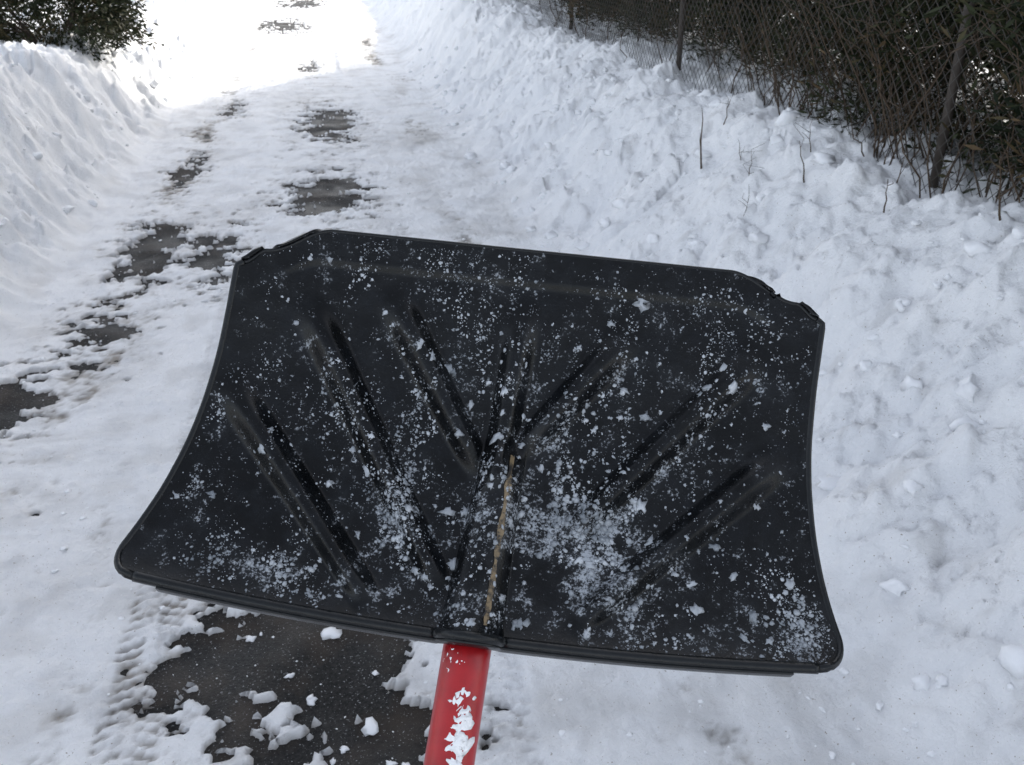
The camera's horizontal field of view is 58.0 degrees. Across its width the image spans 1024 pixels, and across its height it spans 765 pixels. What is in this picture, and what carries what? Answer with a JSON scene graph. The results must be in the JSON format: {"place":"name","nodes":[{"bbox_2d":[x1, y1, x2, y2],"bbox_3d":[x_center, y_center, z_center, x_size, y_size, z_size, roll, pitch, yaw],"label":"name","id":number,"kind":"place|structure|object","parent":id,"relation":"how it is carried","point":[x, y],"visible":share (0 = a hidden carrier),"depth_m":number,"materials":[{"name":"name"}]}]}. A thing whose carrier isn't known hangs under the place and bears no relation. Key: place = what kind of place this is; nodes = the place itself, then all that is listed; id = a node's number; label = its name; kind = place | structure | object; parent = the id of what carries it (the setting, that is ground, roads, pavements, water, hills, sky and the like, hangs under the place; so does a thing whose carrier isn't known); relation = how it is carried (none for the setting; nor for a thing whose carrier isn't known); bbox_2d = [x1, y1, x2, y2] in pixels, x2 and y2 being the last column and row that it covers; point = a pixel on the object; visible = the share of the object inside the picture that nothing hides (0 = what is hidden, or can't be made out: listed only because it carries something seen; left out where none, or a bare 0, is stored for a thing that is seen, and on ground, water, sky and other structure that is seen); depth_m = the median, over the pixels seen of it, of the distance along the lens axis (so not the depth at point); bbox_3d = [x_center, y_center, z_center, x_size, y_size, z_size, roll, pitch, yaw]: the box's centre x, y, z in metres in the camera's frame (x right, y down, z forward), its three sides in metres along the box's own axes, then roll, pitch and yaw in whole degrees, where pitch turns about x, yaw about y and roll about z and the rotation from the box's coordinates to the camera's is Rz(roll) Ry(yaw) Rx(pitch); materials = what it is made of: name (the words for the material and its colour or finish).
{"place":"outdoors","nodes":[
{"label":"outdoors","id":0,"kind":"place"},
{"bbox_2d":[0,0,507,764],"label":"asphalt driveway","id":1,"kind":"structure","parent":0,"point":[348,690],"depth_m":2.25,"materials":[{"name":"grey asphalt"}]},
{"bbox_2d":[114,229,843,764],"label":"snow shovel","id":2,"kind":"object","parent":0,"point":[470,457],"visible":1,"depth_m":0.86,"materials":[{"name":"black plastic"}]},
{"bbox_2d":[0,0,1023,764],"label":"snow ground","id":3,"kind":"structure","parent":0,"point":[852,264],"depth_m":3.56,"materials":[{"name":"white snow"}]},
{"bbox_2d":[0,0,164,62],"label":"juniper shrub","id":4,"kind":"object","parent":3,"relation":"on","point":[106,22],"visible":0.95,"depth_m":8.25,"materials":[{"name":"green plant"}]},
{"bbox_2d":[0,167,908,764],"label":"snow crumbs","id":5,"kind":"object","parent":3,"relation":"on","point":[370,727],"visible":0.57,"depth_m":2.21,"materials":[{"name":"white snow"}]},
{"bbox_2d":[0,1,1023,756],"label":"snow clumps","id":6,"kind":"object","parent":3,"relation":"on","point":[1010,657],"visible":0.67,"depth_m":3.67,"materials":[{"name":"white snow"}]},
{"bbox_2d":[552,0,717,22],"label":"evergreen tree","id":7,"kind":"object","parent":3,"relation":"on","point":[601,4],"visible":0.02,"depth_m":9.96,"materials":[{"name":"green plant"}]},
{"bbox_2d":[563,0,805,37],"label":"evergreen tree","id":8,"kind":"object","parent":3,"relation":"on","point":[601,11],"visible":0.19,"depth_m":8.59,"materials":[{"name":"green plant"}]},
{"bbox_2d":[700,110,702,168],"bbox_3d":[0.962,-1.228,4.700,0.022,0.331,0.054,-10,28,-20],"label":"twig","id":9,"kind":"object","parent":3,"relation":"on","point":[701,143],"visible":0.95,"depth_m":4.70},
{"bbox_2d":[608,0,831,55],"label":"evergreen tree","id":10,"kind":"object","parent":3,"relation":"on","point":[671,16],"visible":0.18,"depth_m":7.47,"materials":[{"name":"green plant"}]},
{"bbox_2d":[719,86,734,124],"bbox_3d":[1.131,-1.446,4.881,0.054,0.231,0.064,-23,34,-38],"label":"twig","id":11,"kind":"object","parent":3,"relation":"on","point":[727,106],"visible":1,"depth_m":4.87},
{"bbox_2d":[743,143,764,175],"bbox_3d":[1.128,-1.017,4.311,0.114,0.179,0.064,-5,26,-10],"label":"twig","id":12,"kind":"object","parent":3,"relation":"on","point":[751,164],"visible":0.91,"depth_m":4.30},
{"bbox_2d":[516,0,1023,204],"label":"chain link fence","id":13,"kind":"object","parent":3,"relation":"on","point":[956,69],"visible":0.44,"depth_m":4.25,"materials":[{"name":"metal"}]},
{"bbox_2d":[539,0,1023,202],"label":"bramble thicket","id":14,"kind":"object","parent":3,"relation":"on","point":[911,117],"visible":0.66,"depth_m":4.00,"materials":[{"name":"brown plant"}]},
{"bbox_2d":[793,124,804,182],"bbox_3d":[1.233,-0.958,3.933,0.071,0.257,0.119,-5,26,-10],"label":"twig","id":15,"kind":"object","parent":3,"relation":"on","point":[802,159],"visible":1,"depth_m":3.94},
{"bbox_2d":[795,118,812,151],"bbox_3d":[1.321,-1.104,4.184,0.094,0.187,0.020,8,27,16],"label":"twig","id":16,"kind":"object","parent":3,"relation":"on","point":[809,132],"visible":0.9,"depth_m":4.17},
{"bbox_2d":[666,0,1003,86],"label":"evergreen tree","id":17,"kind":"object","parent":3,"relation":"on","point":[751,27],"visible":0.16,"depth_m":6.52,"materials":[{"name":"green plant"}]},
{"bbox_2d":[746,0,1003,109],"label":"evergreen tree","id":18,"kind":"object","parent":3,"relation":"on","point":[807,45],"visible":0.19,"depth_m":5.30,"materials":[{"name":"green plant"}]},
{"bbox_2d":[883,181,893,212],"bbox_3d":[1.416,-0.684,3.483,0.014,0.168,0.089,4,26,7],"label":"twig","id":19,"kind":"object","parent":3,"relation":"on","point":[886,197],"visible":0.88,"depth_m":3.51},
{"bbox_2d":[896,156,910,182],"bbox_3d":[1.562,-0.829,3.695,0.091,0.151,0.011,-17,31,-32],"label":"twig","id":20,"kind":"object","parent":3,"relation":"on","point":[902,170],"visible":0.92,"depth_m":3.68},
{"bbox_2d":[796,0,1023,172],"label":"evergreen tree","id":21,"kind":"object","parent":3,"relation":"on","point":[917,15],"visible":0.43,"depth_m":4.20,"materials":[{"name":"green plant"}]},
{"bbox_2d":[902,0,1023,198],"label":"bush","id":22,"kind":"object","parent":3,"relation":"on","point":[1016,113],"visible":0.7,"depth_m":3.33,"materials":[{"name":"green plant"}]},
{"bbox_2d":[989,155,1023,220],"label":"twig","id":23,"kind":"object","parent":3,"relation":"on","point":[999,204],"visible":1,"depth_m":3.01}
]}

